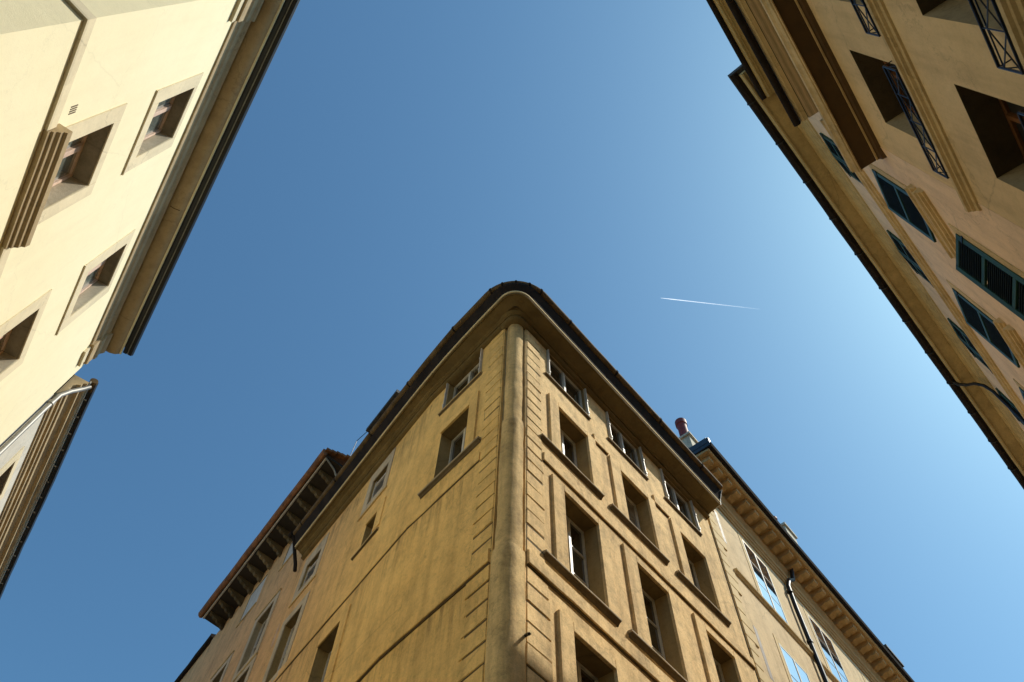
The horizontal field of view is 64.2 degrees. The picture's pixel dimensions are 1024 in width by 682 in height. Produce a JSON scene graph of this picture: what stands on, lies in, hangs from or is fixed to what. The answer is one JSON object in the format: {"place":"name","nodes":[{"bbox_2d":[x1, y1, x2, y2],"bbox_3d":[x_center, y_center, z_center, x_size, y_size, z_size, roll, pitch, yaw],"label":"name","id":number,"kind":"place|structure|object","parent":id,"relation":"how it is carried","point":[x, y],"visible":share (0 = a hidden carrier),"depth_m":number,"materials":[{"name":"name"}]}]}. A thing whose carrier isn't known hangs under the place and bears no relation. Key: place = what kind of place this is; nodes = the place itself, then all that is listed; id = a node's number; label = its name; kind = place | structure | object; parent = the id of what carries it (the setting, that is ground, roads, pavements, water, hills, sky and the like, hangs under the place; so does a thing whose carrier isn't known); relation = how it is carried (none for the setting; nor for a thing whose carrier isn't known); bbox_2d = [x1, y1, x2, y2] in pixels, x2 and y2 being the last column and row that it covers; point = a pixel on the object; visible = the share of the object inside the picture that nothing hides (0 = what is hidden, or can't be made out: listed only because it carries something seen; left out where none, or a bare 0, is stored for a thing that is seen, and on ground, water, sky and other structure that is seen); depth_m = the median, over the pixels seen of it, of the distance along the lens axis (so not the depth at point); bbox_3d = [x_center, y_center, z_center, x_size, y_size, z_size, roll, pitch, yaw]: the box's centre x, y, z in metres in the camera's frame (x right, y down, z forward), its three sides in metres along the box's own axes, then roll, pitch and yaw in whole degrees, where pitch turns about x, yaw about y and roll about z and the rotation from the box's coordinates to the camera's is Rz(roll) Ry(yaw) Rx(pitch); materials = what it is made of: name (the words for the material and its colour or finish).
{"place":"outdoors","nodes":[
{"label":"outdoors","id":0,"kind":"place"},
{"bbox_2d":[174,634,268,681],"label":"house","id":1,"kind":"structure","parent":0,"point":[189,672],"depth_m":27.87,"materials":[{"name":"beige paint"}]},
{"bbox_2d":[0,0,1023,681],"label":"sky","id":2,"kind":"structure","parent":0,"point":[392,164],"materials":[{"name":"blue"}]},
{"label":"ground","id":3,"kind":"structure","parent":0,"visible":0},
{"bbox_2d":[0,374,97,598],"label":"building","id":4,"kind":"structure","parent":3,"relation":"on","point":[35,446],"depth_m":21.48,"materials":[{"name":"beige concrete"}]},
{"bbox_2d":[0,446,24,499],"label":"window","id":5,"kind":"structure","parent":4,"relation":"in","point":[14,460],"depth_m":19.93,"materials":[{"name":"beige stone"}]},
{"bbox_2d":[0,0,299,443],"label":"cream building","id":6,"kind":"structure","parent":3,"relation":"on","point":[121,121],"depth_m":15.54,"materials":[{"name":"beige paint"}]},
{"bbox_2d":[0,289,51,381],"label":"window","id":7,"kind":"structure","parent":6,"relation":"in","point":[39,304],"depth_m":15.48,"materials":[{"name":"beige stone"}]},
{"bbox_2d":[1,103,126,248],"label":"window","id":8,"kind":"structure","parent":6,"relation":"in","point":[58,151],"depth_m":12.31,"materials":[{"name":"beige stone"}]},
{"bbox_2d":[55,229,134,335],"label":"window","id":9,"kind":"structure","parent":6,"relation":"in","point":[91,271],"depth_m":18.11,"materials":[{"name":"beige stone"}]},
{"bbox_2d":[121,72,202,174],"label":"window","id":10,"kind":"structure","parent":6,"relation":"in","point":[163,99],"depth_m":16.62,"materials":[{"name":"beige stone"}]},
{"bbox_2d":[193,447,350,681],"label":"bracketed house","id":11,"kind":"structure","parent":3,"relation":"on","point":[243,608],"depth_m":24.86,"materials":[{"name":"beige paint"}]},
{"bbox_2d":[210,650,234,681],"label":"window","id":12,"kind":"structure","parent":11,"relation":"in","point":[226,663],"depth_m":22.99,"materials":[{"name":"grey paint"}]},
{"bbox_2d":[232,652,258,681],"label":"window","id":13,"kind":"structure","parent":11,"relation":"in","point":[250,665],"depth_m":20.21,"materials":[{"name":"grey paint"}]},
{"bbox_2d":[231,588,281,681],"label":"window","id":14,"kind":"structure","parent":11,"relation":"in","point":[256,647],"depth_m":21.78,"materials":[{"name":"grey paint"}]},
{"bbox_2d":[259,280,757,681],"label":"corner building","id":15,"kind":"structure","parent":3,"relation":"on","point":[525,485],"depth_m":15.74,"materials":[{"name":"paint"}]},
{"bbox_2d":[262,591,309,681],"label":"window","id":16,"kind":"structure","parent":15,"relation":"in","point":[302,604],"depth_m":18.76,"materials":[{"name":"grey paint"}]},
{"bbox_2d":[288,532,329,607],"bbox_3d":[-5.064,5.785,20.692,0.150,1.690,1.310,34,-68,-14],"label":"window","id":17,"kind":"structure","parent":15,"relation":"in","point":[311,574],"depth_m":20.72,"materials":[{"name":"grey paint"}]},
{"bbox_2d":[317,604,351,681],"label":"window","id":18,"kind":"structure","parent":15,"relation":"in","point":[341,621],"depth_m":15.21,"materials":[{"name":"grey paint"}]},
{"bbox_2d":[350,496,386,560],"bbox_3d":[-3.053,4.145,17.908,0.263,1.157,1.072,34,-68,-14],"label":"window","id":19,"kind":"structure","parent":15,"relation":"in","point":[378,511],"depth_m":17.64,"materials":[{"name":"grey paint"}]},
{"bbox_2d":[357,447,395,521],"bbox_3d":[-3.191,3.445,19.726,0.150,1.720,1.260,34,-68,-14],"label":"window","id":20,"kind":"structure","parent":15,"relation":"in","point":[381,485],"depth_m":19.74,"materials":[{"name":"grey paint"}]},
{"bbox_2d":[417,391,480,498],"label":"window","id":21,"kind":"structure","parent":15,"relation":"in","point":[465,441],"depth_m":16.37,"materials":[{"name":"white paint"}]},
{"bbox_2d":[438,348,482,416],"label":"window","id":22,"kind":"structure","parent":15,"relation":"in","point":[476,372],"depth_m":18.88,"materials":[{"name":"white paint"}]},
{"bbox_2d":[544,349,590,420],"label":"window","id":23,"kind":"structure","parent":15,"relation":"in","point":[553,373],"depth_m":18.89,"materials":[{"name":"white paint"}]},
{"bbox_2d":[540,393,604,499],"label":"window","id":24,"kind":"structure","parent":15,"relation":"in","point":[558,442],"depth_m":16.50,"materials":[{"name":"white paint"}]},
{"bbox_2d":[543,474,621,626],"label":"window","id":25,"kind":"structure","parent":15,"relation":"in","point":[569,558],"depth_m":13.71,"materials":[{"name":"white paint"}]},
{"bbox_2d":[556,609,627,681],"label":"window","id":26,"kind":"structure","parent":15,"relation":"in","point":[570,670],"depth_m":11.52,"materials":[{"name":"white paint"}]},
{"bbox_2d":[605,411,648,480],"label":"window","id":27,"kind":"structure","parent":15,"relation":"in","point":[626,449],"depth_m":19.59,"materials":[{"name":"white paint"}]},
{"bbox_2d":[608,455,669,565],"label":"window","id":28,"kind":"structure","parent":15,"relation":"in","point":[624,508],"depth_m":17.10,"materials":[{"name":"white paint"}]},
{"bbox_2d":[621,543,695,681],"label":"window","id":29,"kind":"structure","parent":15,"relation":"in","point":[647,634],"depth_m":14.41,"materials":[{"name":"white paint"}]},
{"bbox_2d":[659,468,702,536],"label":"window","id":30,"kind":"structure","parent":15,"relation":"in","point":[672,497],"depth_m":20.26,"materials":[{"name":"white paint"}]},
{"bbox_2d":[669,518,731,626],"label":"window","id":31,"kind":"structure","parent":15,"relation":"in","point":[688,576],"depth_m":17.75,"materials":[{"name":"white paint"}]},
{"bbox_2d":[692,612,746,681],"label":"window","id":32,"kind":"structure","parent":15,"relation":"in","point":[714,673],"depth_m":15.76,"materials":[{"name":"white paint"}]},
{"bbox_2d":[675,417,914,681],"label":"terraced house","id":33,"kind":"structure","parent":3,"relation":"on","point":[800,619],"depth_m":23.72,"materials":[{"name":"beige paint"}]},
{"bbox_2d":[714,510,726,542],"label":"slit window","id":34,"kind":"structure","parent":33,"relation":"in","point":[714,510],"depth_m":21.94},
{"bbox_2d":[753,626,773,680],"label":"slit window","id":35,"kind":"structure","parent":33,"relation":"in","point":[755,629],"depth_m":18.06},
{"bbox_2d":[737,532,791,627],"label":"window","id":36,"kind":"structure","parent":33,"relation":"in","point":[762,577],"depth_m":22.29,"materials":[{"name":"white paint"}]},
{"bbox_2d":[772,633,811,681],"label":"window","id":37,"kind":"structure","parent":33,"relation":"in","point":[795,671],"depth_m":19.48,"materials":[{"name":"blue glass"}]},
{"bbox_2d":[802,607,849,681],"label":"window","id":38,"kind":"structure","parent":33,"relation":"in","point":[830,655],"depth_m":23.54,"materials":[{"name":"blue glass"}]},
{"bbox_2d":[706,0,1023,228],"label":"building","id":39,"kind":"structure","parent":3,"relation":"on","point":[934,88],"depth_m":10.90,"materials":[{"name":"beige paint"}]},
{"bbox_2d":[850,0,880,36],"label":"balcony railing","id":40,"kind":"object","parent":39,"relation":"in","point":[867,30],"depth_m":10.58,"materials":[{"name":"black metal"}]},
{"bbox_2d":[882,60,948,178],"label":"railing","id":41,"kind":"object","parent":39,"relation":"in","point":[897,83],"depth_m":11.19,"materials":[{"name":"metal"}]},
{"bbox_2d":[968,0,1023,74],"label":"balcony railing","id":42,"kind":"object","parent":39,"relation":"in","point":[1007,37],"depth_m":7.52,"materials":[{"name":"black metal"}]},
{"bbox_2d":[998,99,1023,157],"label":"window","id":43,"kind":"structure","parent":39,"relation":"in","point":[1014,113],"depth_m":9.48,"materials":[{"name":"brown wood"}]},
{"bbox_2d":[727,64,1023,488],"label":"green shuttered building","id":44,"kind":"structure","parent":3,"relation":"on","point":[943,267],"depth_m":19.14,"materials":[{"name":"paint"}]},
{"bbox_2d":[819,133,863,185],"bbox_3d":[7.423,-4.055,18.326,0.090,1.342,1.280,-37,-70,17],"label":"window","id":45,"kind":"structure","parent":44,"relation":"in","point":[834,150],"depth_m":18.43,"materials":[{"name":"green paint"}]},
{"bbox_2d":[869,164,936,241],"bbox_3d":[7.313,-2.591,15.347,0.206,2.210,1.270,-37,-70,17],"label":"window","id":46,"kind":"structure","parent":44,"relation":"in","point":[897,200],"depth_m":15.24,"materials":[{"name":"green paint"}]},
{"bbox_2d":[886,230,933,287],"bbox_3d":[9.442,-1.924,19.324,0.093,1.342,1.380,-37,-70,17],"label":"window","id":47,"kind":"structure","parent":44,"relation":"in","point":[902,249],"depth_m":19.37,"materials":[{"name":"green paint"}]},
{"bbox_2d":[947,318,992,373],"bbox_3d":[11.413,0.153,20.298,0.091,1.342,1.330,-37,-70,17],"label":"window","id":48,"kind":"structure","parent":44,"relation":"in","point":[959,332],"depth_m":20.34,"materials":[{"name":"green paint"}]},
{"bbox_2d":[946,279,1019,367],"bbox_3d":[9.463,-0.325,16.410,0.206,2.210,1.270,-37,-70,17],"label":"window","id":49,"kind":"structure","parent":44,"relation":"in","point":[975,316],"depth_m":16.32,"materials":[{"name":"green paint"}]},
{"bbox_2d":[948,223,1023,320],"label":"window","id":50,"kind":"structure","parent":44,"relation":"in","point":[1005,282],"depth_m":12.48,"materials":[{"name":"green paint"}]},
{"bbox_2d":[995,388,1023,424],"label":"window","id":51,"kind":"structure","parent":44,"relation":"in","point":[1000,393],"depth_m":21.21,"materials":[{"name":"green paint"}]},
{"bbox_2d":[1013,378,1023,398],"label":"window","id":52,"kind":"structure","parent":44,"relation":"in","point":[1021,388],"depth_m":18.05,"materials":[{"name":"green paint"}]}
]}

